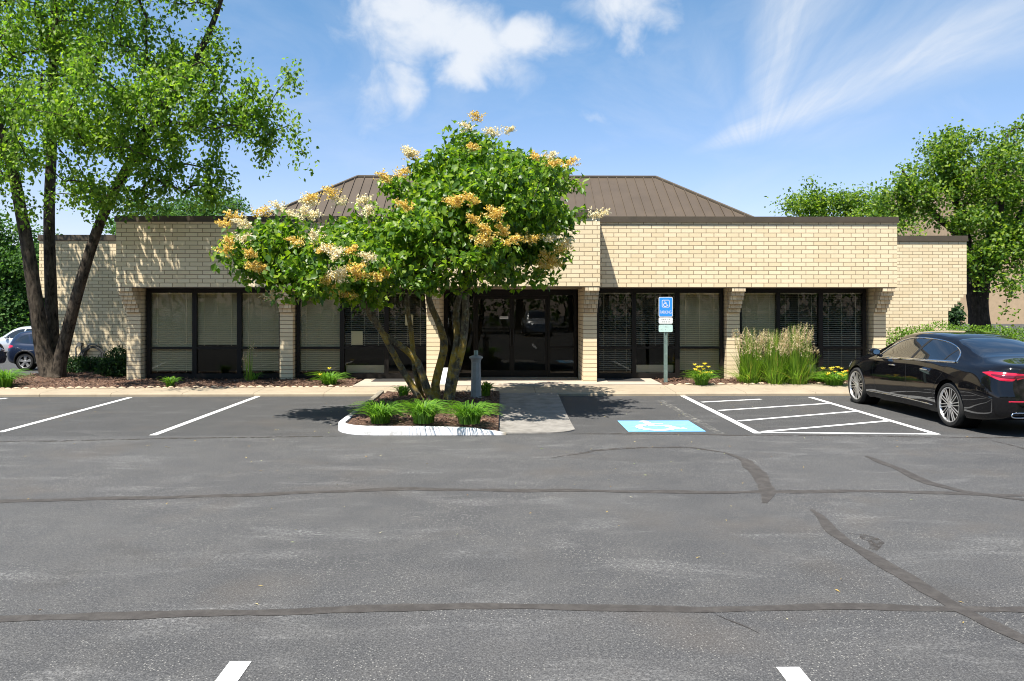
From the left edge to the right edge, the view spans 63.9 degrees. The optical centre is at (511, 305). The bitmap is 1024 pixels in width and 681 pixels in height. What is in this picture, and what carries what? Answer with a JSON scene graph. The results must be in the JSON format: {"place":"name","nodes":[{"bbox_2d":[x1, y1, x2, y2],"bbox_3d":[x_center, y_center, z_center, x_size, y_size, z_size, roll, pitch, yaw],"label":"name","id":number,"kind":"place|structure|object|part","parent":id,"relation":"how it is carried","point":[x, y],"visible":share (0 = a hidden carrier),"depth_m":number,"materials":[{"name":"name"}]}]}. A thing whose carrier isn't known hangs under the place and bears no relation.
{"place":"outdoors","nodes":[
{"label":"outdoors","id":0,"kind":"place"},
{"bbox_2d":[0,371,126,388],"bbox_3d":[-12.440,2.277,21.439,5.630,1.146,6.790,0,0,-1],"label":"mulch bed","id":1,"kind":"object","parent":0,"point":[42,379],"visible":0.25,"depth_m":19.40,"materials":[{"name":"brown wood"}]},
{"bbox_2d":[0,368,34,386],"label":"daylily","id":2,"kind":"object","parent":1,"relation":"on","point":[6,380],"visible":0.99,"depth_m":18.66,"materials":[{"name":"green plant"}]},
{"bbox_2d":[66,355,88,372],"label":"shrub","id":3,"kind":"object","parent":1,"relation":"on","point":[70,368],"visible":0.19,"depth_m":22.28,"materials":[{"name":"green plant"}]},
{"bbox_2d":[72,355,107,372],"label":"shrub","id":4,"kind":"object","parent":1,"relation":"on","point":[85,364],"visible":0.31,"depth_m":21.91,"materials":[{"name":"green plant"}]},
{"bbox_2d":[93,354,126,376],"bbox_3d":[-10.122,1.659,20.870,1.023,0.888,0.911,0,0,-1],"label":"shrub","id":5,"kind":"object","parent":1,"relation":"on","point":[119,369],"visible":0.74,"depth_m":20.71,"materials":[{"name":"green plant"}]},
{"bbox_2d":[103,344,126,371],"bbox_3d":[-11.184,1.547,23.235,1.014,0.957,0.912,0,0,-1],"label":"shrub","id":6,"kind":"object","parent":1,"relation":"on","point":[115,351],"visible":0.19,"depth_m":23.08,"materials":[{"name":"green plant"}]},
{"bbox_2d":[0,371,847,423],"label":"wood chips","id":7,"kind":"object","parent":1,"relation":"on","point":[491,396],"visible":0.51,"depth_m":19.11,"materials":[{"name":"brown wood"}]},
{"bbox_2d":[88,379,361,387],"bbox_3d":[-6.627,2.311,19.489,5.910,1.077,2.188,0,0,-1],"label":"mulch bed","id":8,"kind":"object","parent":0,"point":[347,382],"visible":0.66,"depth_m":19.12,"materials":[{"name":"brown wood"}]},
{"bbox_2d":[160,376,183,386],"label":"daylily","id":9,"kind":"object","parent":8,"relation":"on","point":[170,382],"visible":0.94,"depth_m":18.67,"materials":[{"name":"green plant"}]},
{"bbox_2d":[0,385,351,388],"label":"bed edging","id":10,"kind":"object","parent":8,"relation":"on","point":[78,387],"visible":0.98,"depth_m":18.50,"materials":[{"name":"stone"}]},
{"bbox_2d":[241,339,256,380],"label":"seeding weed","id":11,"kind":"object","parent":8,"relation":"on","point":[250,369],"visible":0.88,"depth_m":19.67,"materials":[{"name":"green plant"}]},
{"bbox_2d":[248,372,268,379],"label":"weed","id":12,"kind":"object","parent":8,"relation":"on","point":[255,377],"visible":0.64,"depth_m":20.03,"materials":[{"name":"green plant"}]},
{"bbox_2d":[305,367,353,384],"bbox_3d":[-4.270,1.645,19.175,1.104,0.418,1.282,0,0,44],"label":"daylily","id":13,"kind":"object","parent":8,"relation":"on","point":[326,378],"visible":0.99,"depth_m":19.09,"materials":[{"name":"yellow plant"}]},
{"bbox_2d":[0,384,849,396],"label":"sidewalk","id":14,"kind":"structure","parent":0,"point":[725,390],"depth_m":17.94,"materials":[{"name":"concrete"}]},
{"bbox_2d":[0,324,1023,680],"bbox_3d":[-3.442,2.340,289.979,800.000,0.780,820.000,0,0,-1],"label":"parking lot","id":15,"kind":"structure","parent":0,"point":[330,550],"depth_m":6.73,"materials":[{"name":"grey asphalt"}]},
{"bbox_2d":[0,348,5,363],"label":"parked suv","id":16,"kind":"object","parent":15,"relation":"on","point":[2,356],"visible":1,"depth_m":32.03,"materials":[{"name":"black paint"}]},
{"bbox_2d":[0,326,30,353],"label":"parked suv","id":17,"kind":"object","parent":15,"relation":"on","point":[6,340],"visible":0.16,"depth_m":43.34,"materials":[{"name":"silver metal"}]},
{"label":"side window","id":18,"kind":"part","parent":17,"relation":"part of","materials":[{"name":"black glass"}]},
{"bbox_2d":[7,330,36,370],"bbox_3d":[-18.798,1.835,34.729,4.280,1.699,2.067,0,0,-2],"label":"parked suv","id":19,"kind":"object","parent":15,"relation":"on","point":[20,352],"visible":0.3,"depth_m":33.81,"materials":[{"name":"blue paint"}]},
{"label":"side window","id":20,"kind":"part","parent":19,"relation":"part of","materials":[{"name":"black glass"}]},
{"bbox_2d":[0,208,44,336],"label":"background tree","id":21,"kind":"object","parent":15,"relation":"on","point":[14,312],"visible":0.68,"depth_m":54.83,"materials":[{"name":"green plant"}]},
{"bbox_2d":[9,225,62,324],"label":"background tree","id":22,"kind":"object","parent":15,"relation":"on","point":[36,247],"visible":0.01,"depth_m":65.34,"materials":[{"name":"green plant"}]},
{"bbox_2d":[0,397,131,431],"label":"parking line","id":23,"kind":"object","parent":15,"relation":"on","point":[63,415],"visible":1,"depth_m":14.55,"materials":[{"name":"white paint"}]},
{"bbox_2d":[0,0,319,377],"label":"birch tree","id":24,"kind":"object","parent":15,"relation":"on","point":[65,118],"visible":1,"depth_m":18.36,"materials":[{"name":"green plant"}]},
{"bbox_2d":[8,436,322,441],"bbox_3d":[-5.333,1.947,11.991,5.783,0.001,0.188,0,0,-6],"label":"sealed crack","id":25,"kind":"object","parent":15,"relation":"on","point":[174,438],"visible":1,"depth_m":12.03,"materials":[{"name":"grey asphalt"}]},
{"bbox_2d":[102,185,255,234],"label":"shade tree","id":26,"kind":"object","parent":15,"relation":"on","point":[227,205],"visible":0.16,"depth_m":50.84,"materials":[{"name":"green plant"}]},
{"bbox_2d":[151,396,259,434],"bbox_3d":[-5.436,1.946,15.044,0.111,0.001,5.417,0,0,-1],"label":"parking line","id":27,"kind":"object","parent":15,"relation":"on","point":[184,423],"visible":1,"depth_m":14.29,"materials":[{"name":"white paint"}]},
{"bbox_2d":[215,661,250,680],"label":"parking line","id":28,"kind":"object","parent":15,"relation":"on","point":[229,672],"visible":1,"depth_m":4.37,"materials":[{"name":"white paint"}]},
{"bbox_2d":[209,110,610,400],"bbox_3d":[-1.292,-0.704,14.534,5.226,5.343,6.884,0,0,42],"label":"lilac tree","id":29,"kind":"object","parent":15,"relation":"on","point":[470,205],"visible":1,"depth_m":13.55,"materials":[{"name":"green plant"}]},
{"bbox_2d":[338,390,505,434],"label":"island kerb","id":30,"kind":"structure","parent":15,"relation":"on","point":[344,427],"depth_m":12.36,"materials":[{"name":"white concrete"}]},
{"bbox_2d":[347,390,498,430],"bbox_3d":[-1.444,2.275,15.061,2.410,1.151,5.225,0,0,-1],"label":"mulch bed","id":31,"kind":"object","parent":30,"relation":"in","point":[453,421],"visible":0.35,"depth_m":13.38,"materials":[{"name":"brown wood"}]},
{"bbox_2d":[353,399,410,423],"bbox_3d":[-2.050,1.659,12.769,1.123,0.330,1.149,0,0,-1],"label":"daylily","id":32,"kind":"object","parent":31,"relation":"on","point":[379,414],"visible":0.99,"depth_m":12.66,"materials":[{"name":"green plant"}]},
{"bbox_2d":[390,385,410,395],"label":"leafy plant","id":33,"kind":"object","parent":31,"relation":"on","point":[403,390],"visible":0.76,"depth_m":16.40,"materials":[{"name":"green plant"}]},
{"bbox_2d":[390,398,455,423],"bbox_3d":[-1.355,1.632,12.653,1.203,0.342,1.184,0,0,-1],"label":"daylily","id":34,"kind":"object","parent":31,"relation":"on","point":[423,413],"visible":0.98,"depth_m":12.52,"materials":[{"name":"green plant"}]},
{"bbox_2d":[438,400,504,424],"bbox_3d":[-0.685,1.641,12.592,1.200,0.324,1.202,0,0,-1],"label":"daylily","id":35,"kind":"object","parent":31,"relation":"on","point":[471,414],"visible":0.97,"depth_m":12.44,"materials":[{"name":"green plant"}]},
{"bbox_2d":[469,350,482,397],"bbox_3d":[-0.701,1.395,15.986,0.268,1.050,0.268,0,0,-1],"label":"light bollard","id":36,"kind":"object","parent":31,"relation":"on","point":[475,358],"visible":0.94,"depth_m":15.91,"materials":[{"name":"grey metal"}]},
{"bbox_2d":[481,381,495,395],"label":"leafy plant","id":37,"kind":"object","parent":31,"relation":"on","point":[486,387],"visible":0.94,"depth_m":16.62,"materials":[{"name":"green plant"}]},
{"bbox_2d":[37,175,968,381],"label":"office building","id":38,"kind":"structure","parent":15,"relation":"on","point":[161,299],"depth_m":20.67,"materials":[{"name":"brick"}]},
{"bbox_2d":[75,342,83,356],"bbox_3d":[-13.054,1.523,24.706,0.247,0.865,0.162,0,0,-1],"label":"standpipe","id":39,"kind":"object","parent":38,"relation":"attached to","point":[79,344],"visible":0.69,"depth_m":24.70,"materials":[{"name":"grey metal"}]},
{"bbox_2d":[78,343,105,358],"bbox_3d":[-12.654,1.600,24.770,0.897,0.933,0.136,0,0,-1],"label":"garden hose","id":40,"kind":"object","parent":38,"relation":"attached to","point":[88,347],"visible":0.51,"depth_m":24.71,"materials":[{"name":"grey rubber"}]},
{"bbox_2d":[146,288,193,378],"bbox_3d":[-8.548,0.692,20.590,1.192,2.256,0.140,0,0,-1],"label":"window","id":41,"kind":"structure","parent":38,"relation":"in","point":[169,311],"depth_m":20.62,"materials":[{"name":"grey metal"}]},
{"bbox_2d":[194,288,238,378],"bbox_3d":[-7.393,0.692,20.604,1.115,2.256,0.140,0,0,-1],"label":"window","id":42,"kind":"structure","parent":38,"relation":"in","point":[216,310],"depth_m":20.63,"materials":[{"name":"grey metal"}]},
{"bbox_2d":[239,288,279,377],"bbox_3d":[-6.307,0.692,20.617,1.054,2.256,0.140,0,0,-1],"label":"window","id":43,"kind":"structure","parent":38,"relation":"in","point":[259,321],"depth_m":20.65,"materials":[{"name":"grey glass"}]},
{"bbox_2d":[297,296,341,377],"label":"window","id":44,"kind":"structure","parent":38,"relation":"in","point":[317,325],"depth_m":20.67,"materials":[{"name":"black glass"}]},
{"bbox_2d":[342,290,385,377],"bbox_3d":[-3.709,0.692,20.662,1.112,2.256,0.170,0,0,-1],"label":"window","id":45,"kind":"structure","parent":38,"relation":"in","point":[357,371],"depth_m":20.64,"materials":[{"name":"brown metal"}]},
{"bbox_2d":[386,288,426,377],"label":"window","id":46,"kind":"structure","parent":38,"relation":"in","point":[388,375],"depth_m":20.65,"materials":[{"name":"black glass"}]},
{"bbox_2d":[444,289,475,376],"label":"window","id":47,"kind":"structure","parent":38,"relation":"in","point":[447,291],"depth_m":20.89,"materials":[{"name":"brown metal"}]},
{"bbox_2d":[476,295,511,376],"bbox_3d":[-0.464,0.771,20.907,0.917,2.077,0.118,0,0,-1],"label":"door","id":48,"kind":"structure","parent":38,"relation":"in","point":[484,373],"depth_m":20.92,"materials":[{"name":"brown metal"}]},
{"bbox_2d":[512,295,547,376],"bbox_3d":[0.453,0.771,20.918,0.908,2.077,0.118,0,0,-1],"label":"door","id":49,"kind":"structure","parent":38,"relation":"in","point":[515,373],"depth_m":20.93,"materials":[{"name":"brown metal"}]},
{"bbox_2d":[548,289,576,376],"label":"window","id":50,"kind":"structure","parent":38,"relation":"in","point":[552,291],"depth_m":20.92,"materials":[{"name":"brown metal"}]},
{"bbox_2d":[597,288,633,377],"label":"window","id":51,"kind":"structure","parent":38,"relation":"in","point":[601,290],"depth_m":20.72,"materials":[{"name":"brown metal"}]},
{"bbox_2d":[634,288,677,377],"bbox_3d":[3.623,0.692,20.749,1.098,2.256,0.170,0,0,-1],"label":"window","id":52,"kind":"structure","parent":38,"relation":"in","point":[637,368],"depth_m":20.67,"materials":[{"name":"brown metal"}]},
{"bbox_2d":[678,288,722,377],"bbox_3d":[4.747,0.692,20.748,1.147,2.256,0.140,0,0,-1],"label":"window","id":53,"kind":"structure","parent":38,"relation":"in","point":[698,309],"depth_m":20.78,"materials":[{"name":"black glass"}]},
{"bbox_2d":[740,289,777,376],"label":"window","id":54,"kind":"structure","parent":38,"relation":"in","point":[759,309],"depth_m":20.80,"materials":[{"name":"grey glass"}]},
{"bbox_2d":[778,289,820,376],"bbox_3d":[7.259,0.692,20.793,1.078,2.256,0.170,0,0,-1],"label":"window","id":55,"kind":"structure","parent":38,"relation":"in","point":[780,291],"depth_m":20.72,"materials":[{"name":"brown metal"}]},
{"bbox_2d":[821,289,865,375],"bbox_3d":[8.371,0.692,20.792,1.144,2.256,0.142,0,0,-1],"label":"window","id":56,"kind":"structure","parent":38,"relation":"in","point":[862,347],"depth_m":20.80,"materials":[{"name":"brown metal"}]},
{"bbox_2d":[352,378,661,386],"bbox_3d":[-0.075,1.938,19.833,7.160,0.225,2.135,0,0,-1],"label":"entrance landing","id":57,"kind":"object","parent":15,"relation":"on","point":[533,382],"visible":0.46,"depth_m":19.52,"materials":[{"name":"concrete"}]},
{"bbox_2d":[371,379,414,381],"bbox_3d":[-2.688,1.818,20.070,1.400,0.012,0.700,0,0,-1],"label":"door mat","id":58,"kind":"object","parent":57,"relation":"on","point":[388,380],"depth_m":19.90,"materials":[{"name":"grey concrete"}]},
{"bbox_2d":[440,368,447,383],"bbox_3d":[-1.515,1.635,19.218,0.340,0.370,0.215,0,0,-1],"label":"board","id":59,"kind":"object","parent":57,"relation":"on","point":[443,376],"visible":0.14,"depth_m":19.15,"materials":[{"name":"white plastic"}]},
{"bbox_2d":[0,603,1023,621],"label":"sealed crack","id":60,"kind":"object","parent":15,"relation":"on","point":[340,609],"visible":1,"depth_m":5.26,"materials":[{"name":"grey asphalt"}]},
{"bbox_2d":[0,487,1023,502],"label":"sealed crack","id":61,"kind":"object","parent":15,"relation":"on","point":[446,489],"visible":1,"depth_m":8.60,"materials":[{"name":"grey asphalt"}]},
{"bbox_2d":[499,393,574,433],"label":"entrance ramp","id":62,"kind":"structure","parent":15,"relation":"on","point":[534,413],"depth_m":14.44,"materials":[{"name":"grey concrete"}]},
{"bbox_2d":[552,446,720,457],"bbox_3d":[1.608,1.946,10.985,2.360,0.001,0.590,0,0,-10],"label":"sealed crack","id":63,"kind":"object","parent":15,"relation":"on","point":[639,447],"visible":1,"depth_m":11.19,"materials":[{"name":"grey asphalt"}]},
{"bbox_2d":[618,421,704,431],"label":"accessible parking square","id":64,"kind":"structure","parent":15,"relation":"on","point":[628,426],"depth_m":13.22,"materials":[{"name":"blue paint"}]},
{"bbox_2d":[635,421,685,430],"bbox_3d":[2.230,1.940,13.273,0.701,0.004,1.075,0,0,-28],"label":"wheelchair mark","id":65,"kind":"object","parent":64,"relation":"on","point":[640,426],"visible":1,"depth_m":13.17,"materials":[{"name":"white paint"}]},
{"bbox_2d":[682,396,757,432],"bbox_3d":[3.721,1.946,15.198,0.120,0.001,5.359,0,0,-1],"label":"parking line","id":66,"kind":"object","parent":15,"relation":"on","point":[725,417],"visible":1,"depth_m":14.41,"materials":[{"name":"white paint"}]},
{"bbox_2d":[706,399,759,401],"bbox_3d":[4.509,1.944,16.831,1.455,0.001,0.100,0,0,-21],"label":"parking line","id":67,"kind":"object","parent":15,"relation":"on","point":[732,400],"visible":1,"depth_m":16.84,"materials":[{"name":"white paint"}]},
{"bbox_2d":[718,615,756,631],"bbox_3d":[1.385,1.946,5.028,0.020,0.001,0.348,0,0,-32],"label":"sealed crack","id":68,"kind":"object","parent":15,"relation":"on","point":[738,623],"visible":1,"depth_m":5.03,"materials":[{"name":"grey asphalt"}]},
{"bbox_2d":[724,452,775,502],"bbox_3d":[2.797,1.946,9.499,0.319,0.001,2.852,0,0,7],"label":"sealed crack","id":69,"kind":"object","parent":15,"relation":"on","point":[766,488],"visible":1,"depth_m":9.24,"materials":[{"name":"grey asphalt"}]},
{"bbox_2d":[719,403,829,410],"bbox_3d":[5.081,1.944,15.799,2.719,0.001,0.100,0,0,-24],"label":"parking line","id":70,"kind":"object","parent":15,"relation":"on","point":[774,406],"visible":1,"depth_m":15.84,"materials":[{"name":"white paint"}]},
{"bbox_2d":[777,667,810,680],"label":"parking line","id":71,"kind":"object","parent":15,"relation":"on","point":[793,673],"visible":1,"depth_m":4.33,"materials":[{"name":"white paint"}]},
{"bbox_2d":[737,411,856,420],"bbox_3d":[5.085,1.944,14.496,2.799,0.001,0.100,0,0,-27],"label":"parking line","id":72,"kind":"object","parent":15,"relation":"on","point":[796,416],"visible":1,"depth_m":14.41,"materials":[{"name":"white paint"}]},
{"bbox_2d":[588,433,1017,437],"bbox_3d":[4.764,1.947,12.281,7.762,0.001,0.174,0,0,4],"label":"sealed crack","id":73,"kind":"object","parent":15,"relation":"on","point":[807,435],"visible":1,"depth_m":12.31,"materials":[{"name":"grey asphalt"}]},
{"bbox_2d":[762,420,887,431],"bbox_3d":[5.128,1.944,13.279,2.781,0.001,0.100,0,0,-26],"label":"parking line","id":74,"kind":"object","parent":15,"relation":"on","point":[823,426],"visible":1,"depth_m":13.21,"materials":[{"name":"white paint"}]},
{"bbox_2d":[757,432,934,433],"bbox_3d":[5.100,1.945,12.531,2.686,0.001,0.100,0,0,3],"label":"parking line","id":75,"kind":"object","parent":15,"relation":"on","point":[846,433],"visible":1,"depth_m":12.49,"materials":[{"name":"white paint"}]},
{"bbox_2d":[764,175,932,235],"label":"shade tree","id":76,"kind":"object","parent":15,"relation":"on","point":[815,204],"visible":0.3,"depth_m":45.41,"materials":[{"name":"green plant"}]},
{"bbox_2d":[860,534,883,549],"bbox_3d":[2.964,1.947,6.774,0.200,0.001,0.508,0,0,3],"label":"sealed crack","id":77,"kind":"object","parent":15,"relation":"on","point":[874,544],"visible":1,"depth_m":6.72,"materials":[{"name":"grey asphalt"}]},
{"bbox_2d":[809,397,937,433],"bbox_3d":[6.398,1.946,14.948,0.110,0.001,5.069,0,0,-1],"label":"parking line","id":78,"kind":"object","parent":15,"relation":"on","point":[924,430],"visible":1,"depth_m":14.41,"materials":[{"name":"white paint"}]},
{"bbox_2d":[810,509,1023,642],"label":"sealed crack","id":79,"kind":"object","parent":15,"relation":"on","point":[910,579],"visible":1,"depth_m":5.75,"materials":[{"name":"grey asphalt"}]},
{"bbox_2d":[847,330,1023,427],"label":"parked sedan","id":80,"kind":"object","parent":15,"relation":"on","point":[963,379],"visible":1,"depth_m":13.48,"materials":[{"name":"black paint"}]},
{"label":"side window","id":81,"kind":"part","parent":80,"relation":"part of","materials":[{"name":"black glass"}]},
{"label":"rear window","id":82,"kind":"part","parent":80,"relation":"part of","materials":[{"name":"black glass"}]},
{"bbox_2d":[866,113,1023,331],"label":"shade tree","id":83,"kind":"object","parent":15,"relation":"on","point":[1000,243],"visible":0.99,"depth_m":36.16,"materials":[{"name":"green plant"}]},
{"bbox_2d":[866,456,1023,499],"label":"sealed crack","id":84,"kind":"object","parent":15,"relation":"on","point":[914,476],"visible":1,"depth_m":9.09,"materials":[{"name":"grey asphalt"}]},
{"bbox_2d":[887,163,1023,323],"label":"brick building","id":85,"kind":"structure","parent":15,"relation":"on","point":[996,300],"depth_m":88.63,"materials":[{"name":"brown brick"}]},
{"bbox_2d":[948,302,967,327],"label":"background shrub","id":86,"kind":"object","parent":15,"relation":"on","point":[956,313],"visible":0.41,"depth_m":71.70,"materials":[{"name":"green plant"}]},
{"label":"mulch bed","id":87,"kind":"structure","parent":15,"relation":"on","visible":0},
{"bbox_2d":[886,320,1023,345],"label":"hedge","id":88,"kind":"object","parent":87,"relation":"on","point":[993,329],"visible":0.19,"depth_m":22.78,"materials":[{"name":"green plant"}]},
{"bbox_2d":[0,0,1023,287],"label":"sky","id":89,"kind":"structure","parent":0,"point":[731,103],"materials":[{"name":"blue"}]},
{"bbox_2d":[605,378,643,380],"bbox_3d":[2.761,1.818,20.134,0.900,0.012,0.700,0,0,-1],"label":"door mat","id":90,"kind":"object","parent":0,"point":[623,379],"depth_m":20.17,"materials":[{"name":"grey"}]},
{"bbox_2d":[653,378,847,384],"bbox_3d":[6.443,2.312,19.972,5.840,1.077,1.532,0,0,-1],"label":"mulch bed","id":91,"kind":"object","parent":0,"point":[692,380],"visible":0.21,"depth_m":19.59,"materials":[{"name":"brown wood"}]},
{"bbox_2d":[659,297,672,382],"bbox_3d":[3.651,0.860,19.502,0.334,2.140,0.045,0,0,-1],"label":"parking sign","id":92,"kind":"object","parent":91,"relation":"on","point":[665,310],"visible":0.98,"depth_m":19.48,"materials":[{"name":"blue metal"}]},
{"bbox_2d":[684,363,720,385],"bbox_3d":[4.429,1.590,19.203,1.085,0.527,1.104,0,0,-1],"label":"daylily","id":93,"kind":"object","parent":91,"relation":"on","point":[702,378],"visible":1,"depth_m":19.07,"materials":[{"name":"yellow plant"}]},
{"bbox_2d":[720,327,770,383],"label":"reed grass","id":94,"kind":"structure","parent":91,"relation":"on","point":[748,372],"depth_m":19.52,"materials":[{"name":"green plant"}]},
{"bbox_2d":[669,382,847,384],"bbox_3d":[6.242,1.836,19.416,5.250,0.059,0.154,0,0,-4],"label":"bed edging","id":95,"kind":"object","parent":91,"relation":"on","point":[746,383],"visible":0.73,"depth_m":19.35,"materials":[{"name":"stone"}]},
{"bbox_2d":[756,328,814,384],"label":"reed grass","id":96,"kind":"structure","parent":91,"relation":"on","point":[772,363],"depth_m":19.36,"materials":[{"name":"green plant"}]},
{"bbox_2d":[777,323,834,384],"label":"reed grass","id":97,"kind":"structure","parent":91,"relation":"on","point":[797,351],"depth_m":19.34,"materials":[{"name":"green plant"}]},
{"bbox_2d":[805,346,818,381],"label":"seeding weed","id":98,"kind":"object","parent":91,"relation":"on","point":[812,370],"visible":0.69,"depth_m":19.65,"materials":[{"name":"green plant"}]},
{"bbox_2d":[810,374,829,382],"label":"daylily","id":99,"kind":"object","parent":91,"relation":"on","point":[819,380],"visible":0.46,"depth_m":19.59,"materials":[{"name":"green plant"}]},
{"bbox_2d":[811,366,847,385],"bbox_3d":[7.545,1.639,19.151,1.450,0.429,1.437,0,0,-1],"label":"daylily","id":100,"kind":"object","parent":91,"relation":"on","point":[837,378],"visible":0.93,"depth_m":19.06,"materials":[{"name":"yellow plant"}]}
]}

